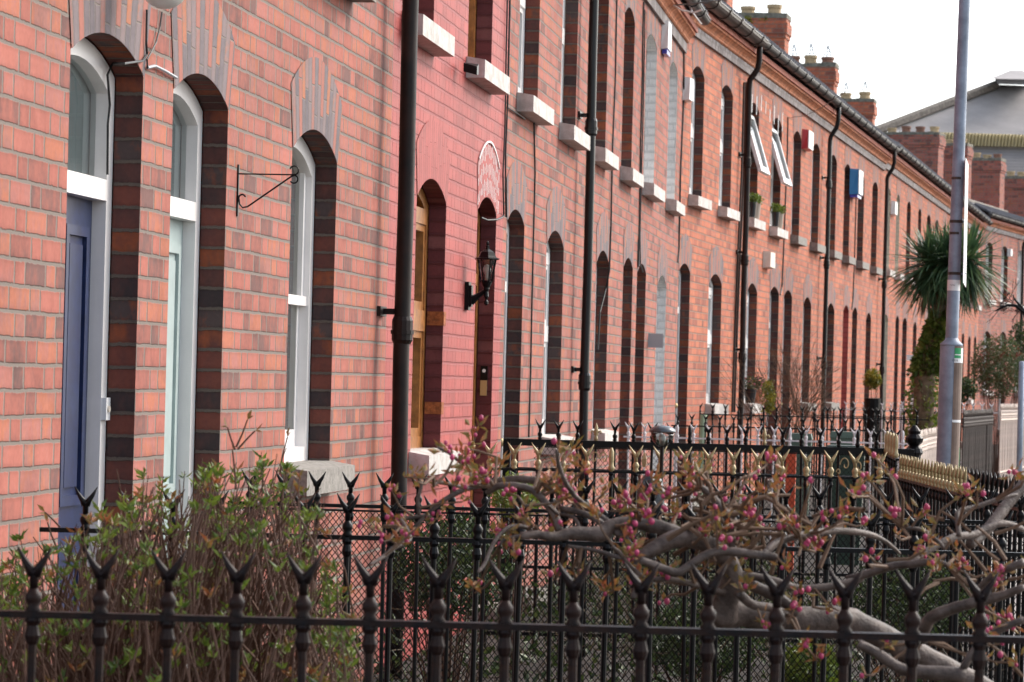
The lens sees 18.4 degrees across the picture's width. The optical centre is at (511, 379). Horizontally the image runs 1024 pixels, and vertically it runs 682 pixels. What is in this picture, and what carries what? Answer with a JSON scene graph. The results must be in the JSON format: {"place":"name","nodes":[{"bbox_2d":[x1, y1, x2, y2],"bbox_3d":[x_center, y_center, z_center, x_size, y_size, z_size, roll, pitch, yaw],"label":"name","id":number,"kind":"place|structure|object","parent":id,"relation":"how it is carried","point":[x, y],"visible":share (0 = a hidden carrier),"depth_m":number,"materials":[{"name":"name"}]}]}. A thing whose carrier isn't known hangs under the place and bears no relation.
{"place":"outdoors","nodes":[
{"label":"outdoors","id":0,"kind":"place"},
{"bbox_2d":[374,444,1023,681],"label":"ground","id":1,"kind":"structure","parent":0,"point":[628,674],"depth_m":18.56,"materials":[{"name":"soil"}]},
{"bbox_2d":[0,0,161,681],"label":"terraced house","id":2,"kind":"structure","parent":1,"relation":"on","point":[55,207],"depth_m":10.99,"materials":[{"name":"red brick"}]},
{"bbox_2d":[54,195,91,678],"bbox_3d":[-1.587,0.364,10.888,0.050,2.010,0.810,1,0,8],"label":"door","id":3,"kind":"structure","parent":2,"relation":"in","point":[78,210],"depth_m":11.08,"materials":[{"name":"blue paint"}]},
{"bbox_2d":[101,398,110,419],"bbox_3d":[-1.450,0.104,11.306,0.026,0.080,0.055,1,0,8],"label":"door bell","id":4,"kind":"object","parent":2,"relation":"attached to","point":[105,408],"depth_m":11.28,"materials":[{"name":"white plastic"}]},
{"bbox_2d":[106,10,147,174],"bbox_3d":[-1.383,-1.027,11.193,0.111,0.599,0.311,1,0,8],"label":"wall cable","id":5,"kind":"object","parent":2,"relation":"attached to","point":[109,95],"depth_m":11.23,"materials":[{"name":"black"}]},
{"bbox_2d":[146,0,183,8],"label":"globe lamp","id":6,"kind":"object","parent":2,"relation":"attached to","point":[164,4],"visible":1,"depth_m":10.89,"materials":[{"name":"white glass"}]},
{"bbox_2d":[0,409,363,681],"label":"garden shrub","id":7,"kind":"object","parent":1,"relation":"on","point":[200,652],"visible":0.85,"depth_m":7.49,"materials":[{"name":"green plant"}]},
{"bbox_2d":[94,0,394,681],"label":"terraced house","id":8,"kind":"structure","parent":1,"relation":"on","point":[265,308],"depth_m":13.71,"materials":[{"name":"red brick"}]},
{"bbox_2d":[162,218,182,560],"bbox_3d":[-1.402,0.369,12.265,0.050,2.010,0.770,1,0,8],"label":"door","id":9,"kind":"structure","parent":8,"relation":"in","point":[176,226],"depth_m":12.50,"materials":[{"name":"green paint"}]},
{"bbox_2d":[236,165,298,215],"bbox_3d":[-0.994,-0.770,12.878,0.255,0.212,0.016,1,0,8],"label":"hanging bracket","id":10,"kind":"object","parent":8,"relation":"attached to","point":[238,195],"visible":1,"depth_m":12.88,"materials":[{"name":"black metal"}]},
{"bbox_2d":[284,137,314,462],"bbox_3d":[-1.063,-0.381,14.508,0.086,1.526,1.044,1,0,8],"label":"window","id":11,"kind":"structure","parent":8,"relation":"in","point":[301,298],"depth_m":14.93,"materials":[{"name":"white paint"}]},
{"bbox_2d":[377,0,509,679],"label":"terraced house","id":12,"kind":"structure","parent":1,"relation":"on","point":[447,139],"depth_m":18.35,"materials":[{"name":"red brick"}]},
{"bbox_2d":[410,187,428,448],"bbox_3d":[-0.604,-0.369,17.846,0.084,1.526,1.044,1,0,8],"label":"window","id":13,"kind":"structure","parent":12,"relation":"in","point":[422,207],"depth_m":18.25,"materials":[{"name":"brown wood"}]},
{"bbox_2d":[468,0,476,57],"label":"window","id":14,"kind":"structure","parent":12,"relation":"in","point":[472,3],"depth_m":19.97,"materials":[{"name":"brown wood"}]},
{"bbox_2d":[464,241,498,309],"bbox_3d":[-0.176,-0.632,19.176,0.203,0.423,0.157,1,0,8],"label":"wall lantern","id":15,"kind":"object","parent":12,"relation":"attached to","point":[485,273],"depth_m":19.16,"materials":[{"name":"black metal"}]},
{"bbox_2d":[480,366,487,395],"bbox_3d":[-0.182,0.006,20.416,0.045,0.190,0.019,1,0,8],"label":"door bell","id":16,"kind":"object","parent":12,"relation":"attached to","point":[483,379],"depth_m":20.41,"materials":[{"name":"black metal"}]},
{"bbox_2d":[480,0,507,220],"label":"wall cable","id":17,"kind":"object","parent":12,"relation":"attached to","point":[504,120],"depth_m":20.59,"materials":[{"name":"black"}]},
{"bbox_2d":[505,107,507,216],"bbox_3d":[-0.037,-1.428,20.733,0.012,0.720,0.113,1,0,8],"label":"wall cable","id":18,"kind":"object","parent":12,"relation":"attached to","point":[505,160],"depth_m":20.70,"materials":[{"name":"black plastic"}]},
{"bbox_2d":[385,505,514,681],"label":"garden plant","id":19,"kind":"object","parent":1,"relation":"on","point":[456,574],"visible":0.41,"depth_m":14.03,"materials":[{"name":"green plant"}]},
{"bbox_2d":[0,546,1023,681],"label":"garden railing","id":20,"kind":"object","parent":1,"relation":"on","point":[572,627],"visible":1,"depth_m":6.28,"materials":[{"name":"black metal"}]},
{"bbox_2d":[487,471,542,674],"bbox_3d":[-0.001,1.011,16.495,0.325,1.082,0.615,1,0,-11],"label":"gate post","id":21,"kind":"object","parent":1,"relation":"on","point":[497,498],"visible":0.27,"depth_m":16.39,"materials":[{"name":"black metal"}]},
{"bbox_2d":[39,486,1023,681],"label":"garden railing","id":22,"kind":"object","parent":1,"relation":"on","point":[434,539],"visible":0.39,"depth_m":9.71,"materials":[{"name":"black metal"}]},
{"bbox_2d":[470,0,598,614],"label":"terraced house","id":23,"kind":"structure","parent":1,"relation":"on","point":[541,61],"depth_m":23.09,"materials":[{"name":"red brick"}]},
{"bbox_2d":[507,0,525,119],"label":"wall cable","id":24,"kind":"object","parent":23,"relation":"attached to","point":[512,110],"depth_m":20.70,"materials":[{"name":"black"}]},
{"bbox_2d":[518,0,525,92],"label":"window","id":25,"kind":"structure","parent":23,"relation":"in","point":[522,2],"depth_m":22.24,"materials":[{"name":"white plastic"}]},
{"bbox_2d":[528,122,535,436],"bbox_3d":[0.136,-0.698,22.160,0.014,2.201,0.180,1,0,8],"label":"wall cable","id":26,"kind":"object","parent":23,"relation":"attached to","point":[532,279],"depth_m":22.21,"materials":[{"name":"black"}]},
{"bbox_2d":[542,243,549,433],"bbox_3d":[0.170,-0.349,23.604,0.084,1.526,1.064,1,0,8],"label":"window","id":27,"kind":"structure","parent":23,"relation":"in","point":[548,248],"depth_m":24.04,"materials":[{"name":"white plastic"}]},
{"bbox_2d":[560,0,564,122],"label":"window","id":28,"kind":"structure","parent":23,"relation":"in","point":[563,27],"depth_m":24.61,"materials":[{"name":"white plastic"}]},
{"bbox_2d":[545,0,645,559],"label":"terraced house","id":29,"kind":"structure","parent":1,"relation":"on","point":[611,373],"depth_m":27.77,"materials":[{"name":"red brick"}]},
{"bbox_2d":[597,0,617,349],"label":"wall cable","id":30,"kind":"object","parent":29,"relation":"attached to","point":[611,175],"depth_m":27.39,"materials":[{"name":"black plastic"}]},
{"bbox_2d":[279,496,958,681],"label":"ground plants","id":31,"kind":"object","parent":1,"relation":"on","point":[555,657],"visible":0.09,"depth_m":16.33,"materials":[{"name":"green plant"}]},
{"bbox_2d":[228,469,1023,681],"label":"garden railing","id":32,"kind":"object","parent":1,"relation":"on","point":[885,523],"visible":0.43,"depth_m":12.66,"materials":[{"name":"black metal"}]},
{"bbox_2d":[637,473,664,606],"bbox_3d":[0.658,0.997,15.202,0.133,1.102,0.140,1,0,8],"label":"post","id":33,"kind":"object","parent":1,"relation":"on","point":[658,498],"visible":0.26,"depth_m":15.16,"materials":[{"name":"black metal"}]},
{"bbox_2d":[321,493,1003,681],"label":"dry ground stalks","id":34,"kind":"object","parent":1,"relation":"on","point":[599,606],"visible":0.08,"depth_m":16.44,"materials":[{"name":"brown plant"}]},
{"bbox_2d":[649,425,675,679],"bbox_3d":[0.759,0.892,16.300,0.138,1.315,0.138,1,0,8],"label":"garden lamp","id":35,"kind":"object","parent":1,"relation":"on","point":[662,442],"visible":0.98,"depth_m":16.29,"materials":[{"name":"grey metal"}]},
{"bbox_2d":[630,0,710,535],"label":"terraced house","id":36,"kind":"structure","parent":1,"relation":"on","point":[655,312],"depth_m":32.17,"materials":[{"name":"red brick"}]},
{"bbox_2d":[637,2,644,266],"bbox_3d":[1.220,-2.315,29.901,0.017,2.495,0.174,1,0,8],"label":"wall cable","id":37,"kind":"object","parent":36,"relation":"attached to","point":[641,131],"depth_m":29.88,"materials":[{"name":"black"}]},
{"bbox_2d":[640,10,645,271],"bbox_3d":[1.261,-2.271,30.211,0.012,2.477,0.498,1,0,8],"label":"wall cable","id":38,"kind":"object","parent":36,"relation":"attached to","point":[642,129],"depth_m":30.05,"materials":[{"name":"black plastic"}]},
{"bbox_2d":[648,333,662,347],"bbox_3d":[1.415,-0.389,31.303,0.160,0.140,0.006,1,0,0],"label":"wall plaque","id":39,"kind":"object","parent":36,"relation":"attached to","point":[655,340],"depth_m":31.30,"materials":[{"name":"grey metal"}]},
{"bbox_2d":[661,20,671,56],"bbox_3d":[1.568,-3.462,32.088,0.069,0.341,0.410,1,0,8],"label":"alarm box","id":40,"kind":"object","parent":36,"relation":"attached to","point":[666,37],"visible":0.95,"depth_m":31.90,"materials":[{"name":"white plastic"}]},
{"bbox_2d":[677,52,684,262],"bbox_3d":[1.853,-2.431,34.585,0.019,2.306,0.221,1,0,8],"label":"wall cable","id":41,"kind":"object","parent":36,"relation":"attached to","point":[681,154],"depth_m":34.56,"materials":[{"name":"black plastic"}]},
{"bbox_2d":[483,441,889,663],"bbox_3d":[0.957,0.963,17.600,2.268,1.185,0.040,1,0,0],"label":"garden railing","id":42,"kind":"object","parent":1,"relation":"on","point":[805,476],"visible":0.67,"depth_m":17.59,"materials":[{"name":"black metal"}]},
{"bbox_2d":[357,415,1023,681],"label":"cherry tree","id":43,"kind":"object","parent":1,"relation":"on","point":[735,605],"visible":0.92,"depth_m":7.28,"materials":[{"name":"brown plant"}]},
{"bbox_2d":[633,591,767,681],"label":"garden plant","id":44,"kind":"object","parent":1,"relation":"on","point":[678,637],"visible":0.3,"depth_m":14.45,"materials":[{"name":"green plant"}]},
{"bbox_2d":[698,414,706,495],"bbox_3d":[2.129,0.898,35.501,0.100,1.018,0.080,1,0,8],"label":"garden post","id":45,"kind":"object","parent":1,"relation":"on","point":[701,430],"visible":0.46,"depth_m":35.47,"materials":[{"name":"green paint"}]},
{"bbox_2d":[499,419,913,600],"bbox_3d":[1.308,0.913,21.130,2.760,1.243,0.196,1,0,0],"label":"garden railing","id":46,"kind":"object","parent":1,"relation":"on","point":[615,444],"visible":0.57,"depth_m":21.19,"materials":[{"name":"black metal"}]},
{"bbox_2d":[672,0,768,505],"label":"terraced house","id":47,"kind":"structure","parent":1,"relation":"on","point":[719,54],"depth_m":36.98,"materials":[{"name":"red brick"}]},
{"bbox_2d":[682,77,693,102],"bbox_3d":[1.940,-3.193,34.786,0.079,0.261,0.299,1,0,12],"label":"alarm box","id":48,"kind":"object","parent":47,"relation":"attached to","point":[688,94],"visible":1,"depth_m":34.65,"materials":[{"name":"white plastic"}]},
{"bbox_2d":[689,71,694,193],"bbox_3d":[1.955,-2.803,35.736,0.084,1.466,0.874,1,0,12],"label":"window","id":49,"kind":"structure","parent":47,"relation":"in","point":[693,77],"depth_m":36.07,"materials":[{"name":"white plastic"}]},
{"bbox_2d":[706,280,712,402],"bbox_3d":[2.250,-0.485,37.358,0.084,1.526,0.994,1,0,12],"label":"window","id":50,"kind":"structure","parent":47,"relation":"in","point":[710,303],"depth_m":37.73,"materials":[{"name":"white plastic"}]},
{"bbox_2d":[719,91,723,205],"bbox_3d":[2.427,-2.791,37.890,0.084,1.466,0.924,1,0,12],"label":"window","id":51,"kind":"structure","parent":47,"relation":"in","point":[722,95],"depth_m":38.24,"materials":[{"name":"white plastic"}]},
{"bbox_2d":[731,82,744,411],"bbox_3d":[2.789,-1.643,38.976,0.026,4.083,0.314,1,0,12],"label":"wall cable","id":52,"kind":"object","parent":47,"relation":"attached to","point":[738,245],"depth_m":38.98,"materials":[{"name":"brown metal"}]},
{"bbox_2d":[734,82,746,411],"bbox_3d":[2.830,-1.651,39.163,0.026,4.102,0.317,1,0,12],"label":"wall cable","id":53,"kind":"object","parent":47,"relation":"attached to","point":[739,266],"depth_m":39.13,"materials":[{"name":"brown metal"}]},
{"bbox_2d":[722,29,808,492],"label":"terraced house","id":54,"kind":"structure","parent":1,"relation":"on","point":[774,84],"depth_m":41.28,"materials":[{"name":"red brick"}]},
{"bbox_2d":[744,291,748,402],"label":"window","id":55,"kind":"structure","parent":54,"relation":"in","point":[747,311],"depth_m":40.75,"materials":[{"name":"white plastic"}]},
{"bbox_2d":[744,375,758,402],"bbox_3d":[3.010,0.112,39.975,0.251,0.364,0.285,1,0,8],"label":"plant pot","id":56,"kind":"object","parent":54,"relation":"on","point":[751,392],"visible":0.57,"depth_m":39.92,"materials":[{"name":"black plastic"}]},
{"bbox_2d":[749,191,759,216],"bbox_3d":[3.018,-2.210,39.784,0.190,0.325,0.200,1,0,-41],"label":"plant pot","id":57,"kind":"object","parent":54,"relation":"on","point":[752,204],"visible":0.84,"depth_m":39.75,"materials":[{"name":"black plastic"}]},
{"bbox_2d":[763,251,774,268],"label":"vent cover","id":58,"kind":"object","parent":54,"relation":"attached to","point":[768,260],"visible":1,"depth_m":41.25,"materials":[{"name":"beige plastic"}]},
{"bbox_2d":[770,203,781,226],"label":"plant pot","id":59,"kind":"object","parent":54,"relation":"on","point":[777,207],"visible":1,"depth_m":41.90,"materials":[{"name":"black plastic"}]},
{"bbox_2d":[780,117,788,294],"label":"wall cable","id":60,"kind":"object","parent":54,"relation":"attached to","point":[785,206],"depth_m":43.18,"materials":[{"name":"black"}]},
{"bbox_2d":[623,422,907,539],"bbox_3d":[2.309,0.963,28.900,2.604,1.095,0.036,1,0,0],"label":"garden railing","id":61,"kind":"object","parent":1,"relation":"on","point":[773,440],"visible":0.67,"depth_m":28.89,"materials":[{"name":"grey metal"}]},
{"bbox_2d":[759,379,776,499],"bbox_3d":[3.021,0.703,37.497,0.221,1.453,0.228,1,0,8],"label":"climbing plant","id":62,"kind":"object","parent":1,"relation":"on","point":[769,400],"visible":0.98,"depth_m":37.49,"materials":[{"name":"green plant"}]},
{"bbox_2d":[711,322,849,490],"bbox_3d":[3.287,0.310,38.014,1.637,2.056,1.377,1,0,24],"label":"bare shrub","id":63,"kind":"object","parent":1,"relation":"on","point":[796,400],"visible":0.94,"depth_m":37.89,"materials":[{"name":"brown plant"}]},
{"bbox_2d":[671,413,890,515],"bbox_3d":[2.797,0.921,33.000,2.295,1.104,0.033,1,0,0],"label":"garden railing","id":64,"kind":"object","parent":1,"relation":"on","point":[719,426],"visible":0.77,"depth_m":32.99,"materials":[{"name":"black metal"}]},
{"bbox_2d":[785,452,795,579],"bbox_3d":[2.019,1.009,23.000,0.090,0.988,0.090,1,0,8],"label":"garden post","id":65,"kind":"object","parent":1,"relation":"on","point":[790,464],"visible":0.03,"depth_m":22.96,"materials":[{"name":"black metal"}]},
{"bbox_2d":[723,0,873,474],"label":"terraced house","id":66,"kind":"structure","parent":1,"relation":"on","point":[848,136],"depth_m":49.74,"materials":[{"name":"red brick"}]},
{"bbox_2d":[849,168,862,198],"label":"alarm box","id":67,"kind":"object","parent":66,"relation":"attached to","point":[856,185],"visible":1,"depth_m":50.93,"materials":[{"name":"blue plastic"}]},
{"bbox_2d":[787,433,812,520],"bbox_3d":[2.869,1.019,31.633,0.256,0.970,0.322,1,0,8],"label":"wheelie bin","id":68,"kind":"object","parent":1,"relation":"on","point":[795,436],"visible":0.36,"depth_m":31.49,"materials":[{"name":"green plastic"}]},
{"bbox_2d":[767,64,844,477],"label":"terraced house","id":69,"kind":"structure","parent":1,"relation":"on","point":[805,249],"depth_m":45.55,"materials":[{"name":"red brick"}]},
{"bbox_2d":[802,129,813,151],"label":"alarm box","id":70,"kind":"object","parent":69,"relation":"attached to","point":[807,139],"visible":1,"depth_m":44.84,"materials":[{"name":"red plastic"}]},
{"bbox_2d":[769,638,856,681],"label":"garden plant","id":71,"kind":"object","parent":1,"relation":"on","point":[806,664],"visible":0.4,"depth_m":13.37,"materials":[{"name":"green plant"}]},
{"bbox_2d":[699,403,928,507],"bbox_3d":[3.417,0.875,36.400,2.738,1.169,0.033,1,0,0],"label":"garden railing","id":72,"kind":"object","parent":1,"relation":"on","point":[827,417],"visible":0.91,"depth_m":36.39,"materials":[{"name":"black metal"}]},
{"bbox_2d":[738,4,921,463],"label":"terraced house","id":73,"kind":"structure","parent":1,"relation":"on","point":[776,27],"depth_m":59.06,"materials":[{"name":"red brick"}]},
{"bbox_2d":[830,431,855,444],"bbox_3d":[3.255,1.011,31.030,0.291,1.007,0.353,1,0,8],"label":"wheelie bin","id":74,"kind":"object","parent":1,"relation":"on","point":[845,436],"visible":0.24,"depth_m":30.87,"materials":[{"name":"green plastic"}]},
{"bbox_2d":[827,445,864,566],"bbox_3d":[2.559,1.000,24.329,0.311,0.993,0.370,1,0,8],"label":"wheelie bin","id":75,"kind":"object","parent":1,"relation":"on","point":[847,470],"visible":0.21,"depth_m":24.17,"materials":[{"name":"green plastic"}]},
{"bbox_2d":[789,44,950,410],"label":"terraced house","id":76,"kind":"structure","parent":1,"relation":"on","point":[825,71],"depth_m":68.85,"materials":[{"name":"red brick"}]},
{"bbox_2d":[807,406,937,480],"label":"garden railing","id":77,"kind":"object","parent":1,"relation":"on","point":[834,415],"visible":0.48,"depth_m":45.99,"materials":[{"name":"black metal"}]},
{"bbox_2d":[862,367,882,471],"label":"topiary bush","id":78,"kind":"object","parent":1,"relation":"on","point":[873,378],"visible":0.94,"depth_m":46.92,"materials":[{"name":"green plant"}]},
{"bbox_2d":[846,118,899,457],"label":"terraced house","id":79,"kind":"structure","parent":1,"relation":"on","point":[873,157],"depth_m":53.97,"materials":[{"name":"red brick"}]},
{"bbox_2d":[836,401,937,473],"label":"garden railing","id":80,"kind":"object","parent":1,"relation":"on","point":[846,409],"visible":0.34,"depth_m":49.99,"materials":[{"name":"black metal"}]},
{"bbox_2d":[882,431,898,606],"bbox_3d":[2.438,0.927,20.400,0.047,1.174,1.605,1,0,4],"label":"gate post","id":81,"kind":"object","parent":1,"relation":"on","point":[891,450],"visible":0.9,"depth_m":20.30,"materials":[{"name":"gold metal"}]},
{"bbox_2d":[840,81,981,447],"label":"terraced house","id":82,"kind":"structure","parent":1,"relation":"on","point":[864,104],"depth_m":76.79,"materials":[{"name":"red brick"}]},
{"bbox_2d":[905,425,922,460],"bbox_3d":[2.785,0.944,22.000,0.126,1.257,0.126,1,0,8],"label":"gate post","id":83,"kind":"object","parent":1,"relation":"on","point":[914,439],"visible":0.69,"depth_m":21.96,"materials":[{"name":"black metal"}]},
{"bbox_2d":[853,554,975,681],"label":"garden plant","id":84,"kind":"object","parent":1,"relation":"on","point":[902,601],"visible":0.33,"depth_m":13.81,"materials":[{"name":"green plant"}]},
{"bbox_2d":[899,156,939,448],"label":"terraced house","id":85,"kind":"structure","parent":1,"relation":"on","point":[919,186],"depth_m":61.74,"materials":[{"name":"red brick"}]},
{"bbox_2d":[919,429,927,461],"bbox_3d":[3.457,0.982,26.850,0.034,1.116,2.133,1,0,10],"label":"front railing","id":86,"kind":"object","parent":1,"relation":"on","point":[923,445],"visible":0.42,"depth_m":27.36,"materials":[{"name":"beige metal"}]},
{"bbox_2d":[894,454,966,681],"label":"front railing","id":87,"kind":"object","parent":1,"relation":"on","point":[920,477],"visible":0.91,"depth_m":16.15,"materials":[{"name":"gold metal"}]},
{"bbox_2d":[925,427,936,528],"bbox_3d":[3.900,0.994,29.235,0.033,1.116,2.578,1,0,11],"label":"front railing","id":88,"kind":"object","parent":1,"relation":"on","point":[932,443],"visible":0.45,"depth_m":28.73,"materials":[{"name":"beige metal"}]},
{"bbox_2d":[876,70,1023,175],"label":"hall","id":89,"kind":"structure","parent":1,"relation":"on","point":[994,117],"depth_m":166.49,"materials":[{"name":"metal"}]},
{"bbox_2d":[878,217,1021,455],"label":"palm tree","id":90,"kind":"object","parent":1,"relation":"on","point":[931,254],"visible":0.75,"depth_m":44.85,"materials":[{"name":"green plant"}]},
{"bbox_2d":[936,185,969,419],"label":"terraced house","id":91,"kind":"structure","parent":1,"relation":"on","point":[946,209],"depth_m":69.17,"materials":[{"name":"red brick"}]},
{"bbox_2d":[936,0,969,633],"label":"lamp post","id":92,"kind":"object","parent":1,"relation":"on","point":[949,400],"visible":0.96,"depth_m":19.96,"materials":[{"name":"metal"}]},
{"bbox_2d":[961,158,968,286],"bbox_3d":[2.873,-0.995,20.048,0.035,0.807,0.301,1,0,16],"label":"parking sign","id":93,"kind":"object","parent":92,"relation":"attached to","point":[965,224],"visible":1,"depth_m":20.01,"materials":[{"name":"white metal"}]},
{"bbox_2d":[884,126,1023,404],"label":"terraced house","id":94,"kind":"structure","parent":1,"relation":"on","point":[923,146],"depth_m":95.08,"materials":[{"name":"red brick"}]},
{"bbox_2d":[959,374,979,467],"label":"evergreen bush","id":95,"kind":"object","parent":1,"relation":"on","point":[968,388],"visible":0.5,"depth_m":46.93,"materials":[{"name":"green plant"}]},
{"bbox_2d":[962,409,993,518],"bbox_3d":[5.336,0.961,36.240,0.035,1.256,4.630,1,0,13],"label":"front railing","id":96,"kind":"object","parent":1,"relation":"on","point":[974,422],"visible":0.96,"depth_m":36.00,"materials":[{"name":"grey metal"}]},
{"bbox_2d":[964,209,992,409],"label":"terraced house","id":97,"kind":"structure","parent":1,"relation":"on","point":[972,333],"depth_m":78.04,"materials":[{"name":"red brick"}]},
{"bbox_2d":[943,139,1023,351],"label":"terraced house","id":98,"kind":"structure","parent":1,"relation":"on","point":[948,159],"depth_m":99.16,"materials":[{"name":"red brick"}]},
{"bbox_2d":[967,333,1023,476],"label":"evergreen bush","id":99,"kind":"object","parent":1,"relation":"on","point":[997,357],"visible":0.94,"depth_m":49.92,"materials":[{"name":"green plant"}]},
{"bbox_2d":[968,152,1023,227],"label":"terraced house","id":100,"kind":"structure","parent":1,"relation":"on","point":[988,172],"depth_m":104.33,"materials":[{"name":"red brick"}]},
{"bbox_2d":[974,202,1023,443],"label":"terraced house","id":101,"kind":"structure","parent":1,"relation":"on","point":[999,323],"depth_m":82.38,"materials":[{"name":"red brick"}]},
{"bbox_2d":[981,171,1023,226],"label":"terraced house","id":102,"kind":"structure","parent":1,"relation":"on","point":[1013,194],"depth_m":110.34,"materials":[{"name":"red brick"}]},
{"bbox_2d":[983,279,1023,326],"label":"bare tree","id":103,"kind":"object","parent":1,"relation":"on","point":[1019,307],"visible":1,"depth_m":29.99,"materials":[{"name":"black plant"}]},
{"bbox_2d":[998,403,1023,491],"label":"front railing","id":104,"kind":"object","parent":1,"relation":"on","point":[1008,415],"visible":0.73,"depth_m":40.44,"materials":[{"name":"beige metal"}]},
{"bbox_2d":[1004,319,1023,403],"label":"evergreen bush","id":105,"kind":"object","parent":1,"relation":"on","point":[1017,337],"visible":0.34,"depth_m":53.94,"materials":[{"name":"green plant"}]},
{"bbox_2d":[733,0,1023,136],"label":"sky","id":106,"kind":"structure","parent":0,"point":[905,51],"materials":[{"name":"white"}]},
{"bbox_2d":[975,519,1022,677],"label":"pavement","id":107,"kind":"structure","parent":0,"point":[1010,587],"depth_m":24.67,"materials":[{"name":"concrete"}]},
{"bbox_2d":[964,467,1023,681],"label":"front railing","id":108,"kind":"object","parent":107,"relation":"on","point":[997,483],"visible":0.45,"depth_m":13.98,"materials":[{"name":"black metal"}]},
{"bbox_2d":[1016,361,1023,470],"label":"sign pole","id":109,"kind":"object","parent":107,"relation":"on","point":[1020,419],"visible":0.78,"depth_m":32.97,"materials":[{"name":"metal"}]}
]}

